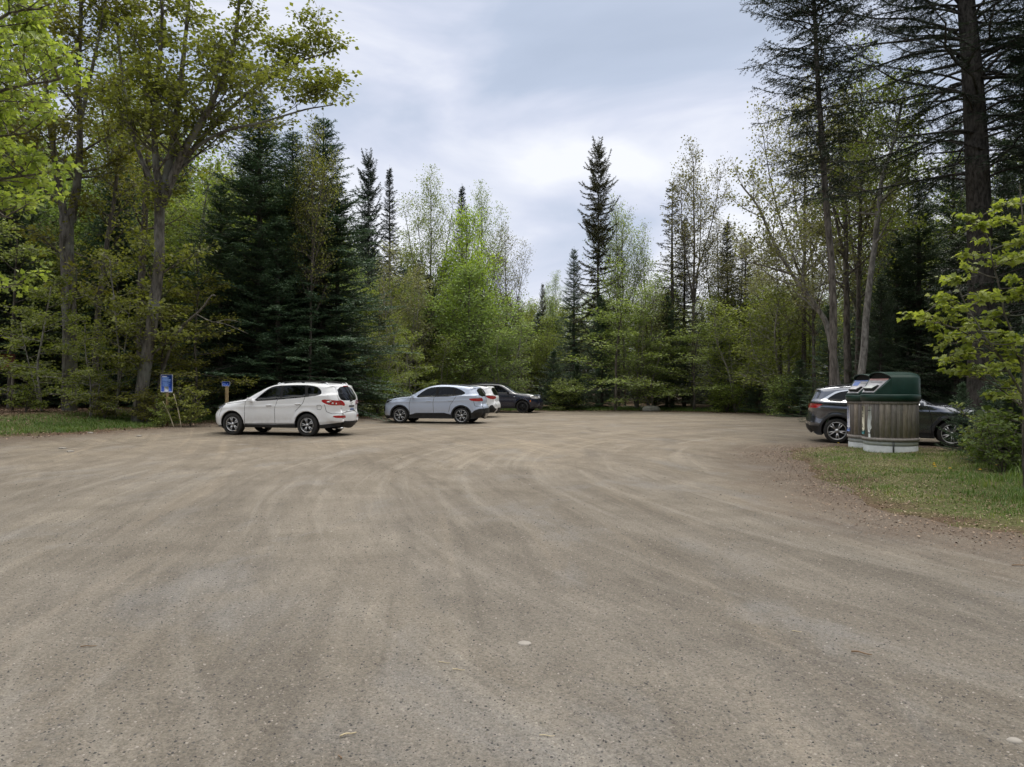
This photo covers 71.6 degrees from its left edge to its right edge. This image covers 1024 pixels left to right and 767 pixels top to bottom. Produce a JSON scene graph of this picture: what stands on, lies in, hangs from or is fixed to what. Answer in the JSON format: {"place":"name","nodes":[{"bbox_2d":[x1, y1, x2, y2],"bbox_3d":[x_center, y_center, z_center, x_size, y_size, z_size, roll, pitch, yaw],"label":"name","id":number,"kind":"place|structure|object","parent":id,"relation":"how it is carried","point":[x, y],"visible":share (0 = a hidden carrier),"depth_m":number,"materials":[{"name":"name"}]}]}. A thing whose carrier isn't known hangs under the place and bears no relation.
{"place":"outdoors","nodes":[
{"label":"outdoors","id":0,"kind":"place"},
{"bbox_2d":[0,411,1023,766],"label":"gravel lot","id":1,"kind":"structure","parent":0,"point":[580,453],"depth_m":5.31,"materials":[{"name":"beige gravel"}]},
{"bbox_2d":[0,0,96,297],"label":"maple tree","id":2,"kind":"object","parent":1,"relation":"on","point":[36,29],"visible":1,"depth_m":9.62,"materials":[{"name":"green plant"}]},
{"bbox_2d":[81,290,220,416],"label":"understorey maple","id":3,"kind":"object","parent":1,"relation":"on","point":[189,363],"visible":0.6,"depth_m":27.26,"materials":[{"name":"green plant"}]},
{"bbox_2d":[0,402,381,439],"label":"leaf litter","id":4,"kind":"object","parent":1,"relation":"on","point":[37,410],"visible":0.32,"depth_m":26.00,"materials":[{"name":"brown plant"}]},
{"bbox_2d":[59,0,362,422],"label":"maple tree","id":5,"kind":"object","parent":1,"relation":"on","point":[169,89],"visible":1,"depth_m":25.95,"materials":[{"name":"green plant"}]},
{"bbox_2d":[216,381,357,436],"bbox_3d":[-7.484,0.797,23.535,4.900,1.769,2.321,0,0,14],"label":"parked car","id":6,"kind":"object","parent":1,"relation":"on","point":[306,407],"visible":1,"depth_m":22.58,"materials":[{"name":"white metal"}]},
{"bbox_2d":[354,310,409,412],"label":"beech tree","id":7,"kind":"object","parent":1,"relation":"on","point":[388,356],"visible":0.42,"depth_m":36.70,"materials":[{"name":"green plant"}]},
{"bbox_2d":[384,328,438,395],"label":"understorey maple","id":8,"kind":"object","parent":1,"relation":"on","point":[411,374],"visible":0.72,"depth_m":40.17,"materials":[{"name":"green plant"}]},
{"bbox_2d":[384,384,488,423],"bbox_3d":[-3.302,0.863,30.868,4.719,1.679,2.277,0,0,11],"label":"parked car","id":9,"kind":"object","parent":1,"relation":"on","point":[460,403],"visible":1,"depth_m":29.97,"materials":[{"name":"silver metal"}]},
{"bbox_2d":[458,309,544,393],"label":"beech tree","id":10,"kind":"object","parent":1,"relation":"on","point":[493,376],"visible":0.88,"depth_m":45.87,"materials":[{"name":"green plant"}]},
{"bbox_2d":[471,382,543,412],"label":"parked car","id":11,"kind":"object","parent":1,"relation":"on","point":[512,397],"visible":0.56,"depth_m":41.63,"materials":[{"name":"black metal"}]},
{"bbox_2d":[544,377,586,410],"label":"leafy shrub","id":12,"kind":"object","parent":1,"relation":"on","point":[560,399],"visible":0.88,"depth_m":45.57,"materials":[{"name":"green plant"}]},
{"bbox_2d":[550,298,680,409],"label":"understorey maple","id":13,"kind":"object","parent":1,"relation":"on","point":[613,333],"visible":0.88,"depth_m":44.96,"materials":[{"name":"green plant"}]},
{"bbox_2d":[595,251,681,407],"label":"beech tree","id":14,"kind":"object","parent":1,"relation":"on","point":[649,299],"visible":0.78,"depth_m":46.49,"materials":[{"name":"green plant"}]},
{"bbox_2d":[603,337,690,405],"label":"understorey maple","id":15,"kind":"object","parent":1,"relation":"on","point":[650,385],"visible":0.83,"depth_m":45.48,"materials":[{"name":"green plant"}]},
{"bbox_2d":[645,322,743,408],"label":"understorey maple","id":16,"kind":"object","parent":1,"relation":"on","point":[687,338],"visible":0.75,"depth_m":44.65,"materials":[{"name":"green plant"}]},
{"bbox_2d":[684,280,785,411],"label":"beech tree","id":17,"kind":"object","parent":1,"relation":"on","point":[729,338],"visible":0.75,"depth_m":42.62,"materials":[{"name":"green plant"}]},
{"bbox_2d":[721,157,846,384],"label":"leaning tree","id":18,"kind":"object","parent":1,"relation":"on","point":[804,287],"visible":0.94,"depth_m":26.77,"materials":[{"name":"green plant"}]},
{"bbox_2d":[775,358,815,416],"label":"young fir","id":19,"kind":"object","parent":1,"relation":"on","point":[800,397],"visible":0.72,"depth_m":36.40,"materials":[{"name":"green plant"}]},
{"bbox_2d":[769,273,853,411],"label":"beech tree","id":20,"kind":"object","parent":1,"relation":"on","point":[807,352],"visible":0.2,"depth_m":39.63,"materials":[{"name":"green plant"}]},
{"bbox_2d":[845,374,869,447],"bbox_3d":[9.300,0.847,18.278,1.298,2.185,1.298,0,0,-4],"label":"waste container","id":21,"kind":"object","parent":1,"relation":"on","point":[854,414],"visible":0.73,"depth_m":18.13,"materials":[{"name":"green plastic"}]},
{"bbox_2d":[730,444,1023,558],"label":"leaf litter","id":22,"kind":"object","parent":1,"relation":"on","point":[960,527],"visible":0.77,"depth_m":11.29,"materials":[{"name":"brown plant"}]},
{"bbox_2d":[806,61,952,374],"bbox_3d":[13.142,-5.512,25.324,4.399,11.746,3.461,0,0,0],"label":"aspen tree","id":23,"kind":"object","parent":1,"relation":"on","point":[862,364],"visible":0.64,"depth_m":25.40,"materials":[{"name":"green plant"}]},
{"bbox_2d":[806,384,987,446],"bbox_3d":[10.701,0.836,19.900,4.586,1.670,2.305,0,0,27],"label":"parked car","id":24,"kind":"object","parent":1,"relation":"on","point":[826,403],"visible":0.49,"depth_m":19.72,"materials":[{"name":"black metal"}]},
{"bbox_2d":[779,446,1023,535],"bbox_3d":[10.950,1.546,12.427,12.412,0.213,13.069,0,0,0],"label":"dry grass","id":25,"kind":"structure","parent":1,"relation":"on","point":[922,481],"depth_m":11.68,"materials":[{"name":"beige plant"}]},
{"bbox_2d":[896,185,1023,487],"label":"maple sapling","id":26,"kind":"object","parent":1,"relation":"on","point":[1013,259],"visible":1,"depth_m":10.63,"materials":[{"name":"green plant"}]},
{"bbox_2d":[921,1,1023,385],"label":"spruce tree","id":27,"kind":"object","parent":1,"relation":"on","point":[1006,209],"visible":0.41,"depth_m":22.29,"materials":[{"name":"green plant"}]},
{"bbox_2d":[959,364,1022,463],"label":"leafy shrub","id":28,"kind":"object","parent":1,"relation":"on","point":[1009,416],"visible":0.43,"depth_m":13.38,"materials":[{"name":"green plant"}]},
{"bbox_2d":[961,412,1021,471],"bbox_3d":[8.887,1.028,12.925,1.297,1.242,1.256,0,0,-19],"label":"leafy shrub","id":29,"kind":"object","parent":1,"relation":"on","point":[997,457],"visible":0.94,"depth_m":12.85,"materials":[{"name":"green plant"}]},
{"bbox_2d":[0,394,1023,533],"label":"forest floor","id":30,"kind":"structure","parent":0,"point":[993,523],"depth_m":11.99,"materials":[{"name":"green plant"}]},
{"bbox_2d":[2,376,52,411],"bbox_3d":[-17.677,0.422,26.095,1.580,1.366,1.531,0,0,14],"label":"leafy shrub","id":31,"kind":"object","parent":30,"relation":"on","point":[34,404],"visible":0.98,"depth_m":26.00,"materials":[{"name":"green plant"}]},
{"bbox_2d":[0,218,80,407],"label":"understorey maple","id":32,"kind":"object","parent":30,"relation":"on","point":[26,249],"visible":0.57,"depth_m":31.07,"materials":[{"name":"green plant"}]},
{"bbox_2d":[0,148,90,406],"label":"fir tree","id":33,"kind":"object","parent":30,"relation":"on","point":[34,217],"visible":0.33,"depth_m":32.88,"materials":[{"name":"green plant"}]},
{"bbox_2d":[0,271,99,410],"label":"understorey maple","id":34,"kind":"object","parent":30,"relation":"on","point":[18,371],"visible":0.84,"depth_m":26.83,"materials":[{"name":"green plant"}]},
{"bbox_2d":[1,125,132,383],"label":"beech tree","id":35,"kind":"object","parent":30,"relation":"on","point":[51,211],"visible":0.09,"depth_m":37.16,"materials":[{"name":"green plant"}]},
{"bbox_2d":[0,0,172,410],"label":"maple tree","id":36,"kind":"object","parent":30,"relation":"on","point":[65,251],"visible":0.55,"depth_m":28.24,"materials":[{"name":"green plant"}]},
{"bbox_2d":[44,311,131,417],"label":"understorey maple","id":37,"kind":"object","parent":30,"relation":"on","point":[86,371],"visible":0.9,"depth_m":25.90,"materials":[{"name":"green plant"}]},
{"bbox_2d":[36,100,149,409],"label":"maple tree","id":38,"kind":"object","parent":30,"relation":"on","point":[109,225],"visible":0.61,"depth_m":29.47,"materials":[{"name":"green plant"}]},
{"bbox_2d":[34,198,176,406],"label":"fir tree","id":39,"kind":"object","parent":30,"relation":"on","point":[86,266],"visible":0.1,"depth_m":35.35,"materials":[{"name":"green plant"}]},
{"bbox_2d":[46,38,189,395],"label":"aspen tree","id":40,"kind":"object","parent":30,"relation":"on","point":[112,146],"visible":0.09,"depth_m":40.84,"materials":[{"name":"green plant"}]},
{"bbox_2d":[58,245,192,416],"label":"understorey maple","id":41,"kind":"object","parent":30,"relation":"on","point":[125,326],"visible":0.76,"depth_m":26.71,"materials":[{"name":"green plant"}]},
{"bbox_2d":[92,46,208,405],"bbox_3d":[-17.015,-7.317,33.239,4.903,16.965,5.076,0,0,-41],"label":"maple tree","id":42,"kind":"object","parent":30,"relation":"on","point":[142,273],"visible":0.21,"depth_m":32.87,"materials":[{"name":"green plant"}]},
{"bbox_2d":[162,380,210,425],"bbox_3d":[-11.677,0.728,25.464,1.556,1.747,1.508,0,0,-5],"label":"leafy shrub","id":43,"kind":"object","parent":30,"relation":"on","point":[191,417],"visible":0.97,"depth_m":25.36,"materials":[{"name":"green plant"}]},
{"bbox_2d":[0,408,384,435],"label":"grass","id":44,"kind":"structure","parent":30,"relation":"on","point":[76,427],"depth_m":23.92,"materials":[{"name":"green plant"}]},
{"bbox_2d":[138,270,259,417],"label":"understorey maple","id":45,"kind":"object","parent":30,"relation":"on","point":[186,293],"visible":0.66,"depth_m":28.76,"materials":[{"name":"green plant"}]},
{"bbox_2d":[130,139,271,398],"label":"beech tree","id":46,"kind":"object","parent":30,"relation":"on","point":[210,181],"visible":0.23,"depth_m":35.35,"materials":[{"name":"green plant"}]},
{"bbox_2d":[156,180,270,410],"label":"fir tree","id":47,"kind":"object","parent":30,"relation":"on","point":[221,360],"visible":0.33,"depth_m":32.61,"materials":[{"name":"green plant"}]},
{"bbox_2d":[119,92,379,416],"bbox_3d":[-11.086,-5.098,32.690,12.718,16.768,10.179,0,0,-29],"label":"fir tree","id":48,"kind":"object","parent":30,"relation":"on","point":[258,208],"visible":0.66,"depth_m":31.68,"materials":[{"name":"green plant"}]},
{"bbox_2d":[193,213,338,405],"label":"fir tree","id":49,"kind":"object","parent":30,"relation":"on","point":[277,327],"visible":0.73,"depth_m":31.08,"materials":[{"name":"green plant"}]},
{"bbox_2d":[186,129,408,407],"bbox_3d":[-10.917,-5.025,36.491,10.316,15.984,12.888,0,0,14],"label":"fir tree","id":50,"kind":"object","parent":30,"relation":"on","point":[289,137],"visible":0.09,"depth_m":35.42,"materials":[{"name":"green plant"}]},
{"bbox_2d":[271,110,348,380],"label":"birch tree","id":51,"kind":"object","parent":30,"relation":"on","point":[316,239],"visible":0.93,"depth_m":31.69,"materials":[{"name":"green plant"}]},
{"bbox_2d":[216,113,421,420],"bbox_3d":[-9.387,-4.857,33.681,9.516,16.241,11.889,0,0,37],"label":"fir tree","id":52,"kind":"object","parent":30,"relation":"on","point":[342,249],"visible":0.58,"depth_m":33.47,"materials":[{"name":"green plant"}]},
{"bbox_2d":[273,184,409,412],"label":"fir tree","id":53,"kind":"object","parent":30,"relation":"on","point":[335,324],"visible":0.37,"depth_m":34.02,"materials":[{"name":"green plant"}]},
{"bbox_2d":[351,147,386,373],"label":"spruce tree","id":54,"kind":"object","parent":30,"relation":"on","point":[370,179],"visible":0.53,"depth_m":55.80,"materials":[{"name":"green plant"}]},
{"bbox_2d":[365,168,413,397],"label":"spruce tree","id":55,"kind":"object","parent":30,"relation":"on","point":[389,181],"visible":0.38,"depth_m":53.95,"materials":[{"name":"green plant"}]},
{"bbox_2d":[368,237,437,396],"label":"beech tree","id":56,"kind":"object","parent":30,"relation":"on","point":[415,277],"visible":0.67,"depth_m":44.51,"materials":[{"name":"green plant"}]},
{"bbox_2d":[392,164,465,324],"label":"aspen tree","id":57,"kind":"object","parent":30,"relation":"on","point":[420,224],"visible":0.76,"depth_m":51.76,"materials":[{"name":"green plant"}]},
{"bbox_2d":[416,332,478,392],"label":"beech tree","id":58,"kind":"object","parent":30,"relation":"on","point":[442,364],"visible":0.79,"depth_m":44.86,"materials":[{"name":"green plant"}]},
{"bbox_2d":[417,196,512,383],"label":"beech tree","id":59,"kind":"object","parent":30,"relation":"on","point":[468,241],"visible":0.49,"depth_m":49.59,"materials":[{"name":"green plant"}]},
{"bbox_2d":[388,256,545,385],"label":"beech tree","id":60,"kind":"object","parent":30,"relation":"on","point":[461,347],"visible":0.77,"depth_m":46.87,"materials":[{"name":"green plant"}]},
{"bbox_2d":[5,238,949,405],"bbox_3d":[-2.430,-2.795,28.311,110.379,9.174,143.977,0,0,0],"label":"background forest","id":61,"kind":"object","parent":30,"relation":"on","point":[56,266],"visible":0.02,"depth_m":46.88,"materials":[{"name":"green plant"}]},
{"bbox_2d":[444,179,513,382],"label":"aspen tree","id":62,"kind":"object","parent":30,"relation":"on","point":[485,232],"visible":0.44,"depth_m":53.96,"materials":[{"name":"green plant"}]},
{"bbox_2d":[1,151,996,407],"bbox_3d":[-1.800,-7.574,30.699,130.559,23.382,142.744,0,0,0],"label":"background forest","id":63,"kind":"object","parent":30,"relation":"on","point":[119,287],"visible":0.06,"depth_m":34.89,"materials":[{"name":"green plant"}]},
{"bbox_2d":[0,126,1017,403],"bbox_3d":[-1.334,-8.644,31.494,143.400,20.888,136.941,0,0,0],"label":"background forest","id":64,"kind":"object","parent":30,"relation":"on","point":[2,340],"visible":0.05,"depth_m":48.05,"materials":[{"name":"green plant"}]},
{"bbox_2d":[485,219,536,384],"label":"birch tree","id":65,"kind":"object","parent":30,"relation":"on","point":[515,284],"visible":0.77,"depth_m":51.73,"materials":[{"name":"green plant"}]},
{"bbox_2d":[1,104,1022,406],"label":"background forest","id":66,"kind":"object","parent":30,"relation":"on","point":[542,354],"visible":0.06,"depth_m":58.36,"materials":[{"name":"green plant"}]},
{"bbox_2d":[539,248,600,405],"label":"fir tree","id":67,"kind":"object","parent":30,"relation":"on","point":[571,326],"visible":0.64,"depth_m":51.82,"materials":[{"name":"green plant"}]},
{"bbox_2d":[571,136,624,405],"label":"spruce tree","id":68,"kind":"object","parent":30,"relation":"on","point":[594,231],"visible":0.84,"depth_m":49.77,"materials":[{"name":"green plant"}]},
{"bbox_2d":[577,294,629,407],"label":"fir tree","id":69,"kind":"object","parent":30,"relation":"on","point":[602,386],"visible":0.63,"depth_m":47.87,"materials":[{"name":"green plant"}]},
{"bbox_2d":[582,193,655,405],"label":"birch tree","id":70,"kind":"object","parent":30,"relation":"on","point":[617,253],"visible":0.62,"depth_m":50.70,"materials":[{"name":"green plant"}]},
{"bbox_2d":[599,205,654,404],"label":"birch tree","id":71,"kind":"object","parent":30,"relation":"on","point":[609,247],"visible":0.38,"depth_m":51.66,"materials":[{"name":"green plant"}]},
{"bbox_2d":[629,285,684,405],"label":"aspen tree","id":72,"kind":"object","parent":30,"relation":"on","point":[654,327],"visible":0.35,"depth_m":47.52,"materials":[{"name":"green plant"}]},
{"bbox_2d":[630,294,701,407],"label":"fir tree","id":73,"kind":"object","parent":30,"relation":"on","point":[665,400],"visible":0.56,"depth_m":47.80,"materials":[{"name":"green plant"}]},
{"bbox_2d":[644,182,704,404],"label":"spruce tree","id":74,"kind":"object","parent":30,"relation":"on","point":[672,286],"visible":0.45,"depth_m":49.92,"materials":[{"name":"green plant"}]},
{"bbox_2d":[659,218,705,405],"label":"spruce tree","id":75,"kind":"object","parent":30,"relation":"on","point":[683,328],"visible":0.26,"depth_m":50.91,"materials":[{"name":"green plant"}]},
{"bbox_2d":[655,134,739,405],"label":"birch tree","id":76,"kind":"object","parent":30,"relation":"on","point":[694,276],"visible":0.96,"depth_m":48.28,"materials":[{"name":"green plant"}]},
{"bbox_2d":[691,209,749,402],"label":"birch tree","id":77,"kind":"object","parent":30,"relation":"on","point":[716,249],"visible":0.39,"depth_m":49.34,"materials":[{"name":"green plant"}]},
{"bbox_2d":[706,381,747,412],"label":"leafy shrub","id":78,"kind":"object","parent":30,"relation":"on","point":[725,404],"visible":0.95,"depth_m":42.15,"materials":[{"name":"green plant"}]},
{"bbox_2d":[695,221,762,404],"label":"spruce tree","id":79,"kind":"object","parent":30,"relation":"on","point":[727,243],"visible":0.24,"depth_m":47.98,"materials":[{"name":"green plant"}]},
{"bbox_2d":[702,236,770,407],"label":"birch tree","id":80,"kind":"object","parent":30,"relation":"on","point":[733,290],"visible":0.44,"depth_m":46.75,"materials":[{"name":"green plant"}]},
{"bbox_2d":[724,277,827,413],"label":"beech tree","id":81,"kind":"object","parent":30,"relation":"on","point":[775,357],"visible":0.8,"depth_m":38.69,"materials":[{"name":"green plant"}]},
{"bbox_2d":[738,252,822,387],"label":"birch tree","id":82,"kind":"object","parent":30,"relation":"on","point":[755,292],"visible":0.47,"depth_m":39.97,"materials":[{"name":"green plant"}]},
{"bbox_2d":[762,374,812,416],"bbox_3d":[14.479,0.657,37.421,3.002,2.377,3.248,0,0,12],"label":"leafy shrub","id":83,"kind":"object","parent":30,"relation":"on","point":[775,389],"visible":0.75,"depth_m":37.19,"materials":[{"name":"green plant"}]},
{"bbox_2d":[737,58,854,412],"bbox_3d":[15.622,-8.028,38.689,7.228,19.585,5.581,0,0,-27],"label":"birch tree","id":84,"kind":"object","parent":30,"relation":"on","point":[803,354],"visible":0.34,"depth_m":38.47,"materials":[{"name":"green plant"}]},
{"bbox_2d":[756,206,866,392],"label":"birch tree","id":85,"kind":"object","parent":30,"relation":"on","point":[814,333],"visible":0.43,"depth_m":36.84,"materials":[{"name":"green plant"}]},
{"bbox_2d":[735,0,899,420],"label":"spruce tree","id":86,"kind":"object","parent":30,"relation":"on","point":[805,9],"visible":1,"depth_m":21.40,"materials":[{"name":"green plant"}]},
{"bbox_2d":[793,305,843,422],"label":"fir tree","id":87,"kind":"object","parent":30,"relation":"on","point":[822,344],"visible":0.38,"depth_m":30.95,"materials":[{"name":"green plant"}]},
{"bbox_2d":[771,83,916,383],"bbox_3d":[13.034,-5.579,28.233,4.975,11.927,5.750,0,0,0],"label":"aspen tree","id":88,"kind":"object","parent":30,"relation":"on","point":[844,252],"visible":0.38,"depth_m":28.30,"materials":[{"name":"green plant"}]},
{"bbox_2d":[787,29,924,374],"bbox_3d":[14.250,-6.276,29.090,4.752,16.040,6.154,0,0,-3],"label":"birch tree","id":89,"kind":"object","parent":30,"relation":"on","point":[859,270],"visible":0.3,"depth_m":28.54,"materials":[{"name":"green plant"}]},
{"bbox_2d":[799,116,920,346],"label":"aspen tree","id":90,"kind":"object","parent":30,"relation":"on","point":[854,285],"visible":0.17,"depth_m":35.73,"materials":[{"name":"green plant"}]},
{"bbox_2d":[844,275,928,399],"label":"fir tree","id":91,"kind":"object","parent":30,"relation":"on","point":[881,332],"visible":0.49,"depth_m":27.41,"materials":[{"name":"green plant"}]},
{"bbox_2d":[860,372,920,452],"bbox_3d":[9.080,0.812,17.048,1.298,2.185,1.298,0,0,-4],"label":"waste container","id":92,"kind":"object","parent":30,"relation":"on","point":[890,410],"visible":0.98,"depth_m":16.60,"materials":[{"name":"brown wood"}]},
{"bbox_2d":[841,228,942,398],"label":"fir tree","id":93,"kind":"object","parent":30,"relation":"on","point":[896,241],"visible":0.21,"depth_m":29.71,"materials":[{"name":"green plant"}]},
{"bbox_2d":[825,184,966,401],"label":"fir tree","id":94,"kind":"object","parent":30,"relation":"on","point":[918,268],"visible":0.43,"depth_m":28.72,"materials":[{"name":"green plant"}]},
{"bbox_2d":[785,446,1023,535],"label":"grass","id":95,"kind":"structure","parent":30,"relation":"on","point":[1016,468],"depth_m":11.73,"materials":[{"name":"green plant"}]},
{"bbox_2d":[786,0,1023,406],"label":"spruce tree","id":96,"kind":"object","parent":30,"relation":"on","point":[977,181],"visible":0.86,"depth_m":22.42,"materials":[{"name":"green plant"}]},
{"bbox_2d":[847,127,1000,368],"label":"aspen tree","id":97,"kind":"object","parent":30,"relation":"on","point":[945,235],"visible":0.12,"depth_m":33.42,"materials":[{"name":"green plant"}]},
{"bbox_2d":[877,113,1000,399],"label":"fir tree","id":98,"kind":"object","parent":30,"relation":"on","point":[947,214],"visible":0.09,"depth_m":32.83,"materials":[{"name":"green plant"}]},
{"bbox_2d":[881,237,1019,420],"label":"fir tree","id":99,"kind":"object","parent":30,"relation":"on","point":[953,262],"visible":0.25,"depth_m":25.50,"materials":[{"name":"green plant"}]},
{"bbox_2d":[935,382,979,453],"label":"young fir","id":100,"kind":"object","parent":30,"relation":"on","point":[960,400],"visible":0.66,"depth_m":16.59,"materials":[{"name":"green plant"}]},
{"bbox_2d":[907,19,1023,408],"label":"fir tree","id":101,"kind":"object","parent":30,"relation":"on","point":[991,139],"visible":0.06,"depth_m":29.14,"materials":[{"name":"green plant"}]},
{"bbox_2d":[921,153,1023,419],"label":"fir tree","id":102,"kind":"object","parent":30,"relation":"on","point":[1000,236],"visible":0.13,"depth_m":26.81,"materials":[{"name":"green plant"}]},
{"bbox_2d":[0,0,1023,385],"label":"sky","id":103,"kind":"structure","parent":0,"point":[512,96],"materials":[{"name":"grey"}]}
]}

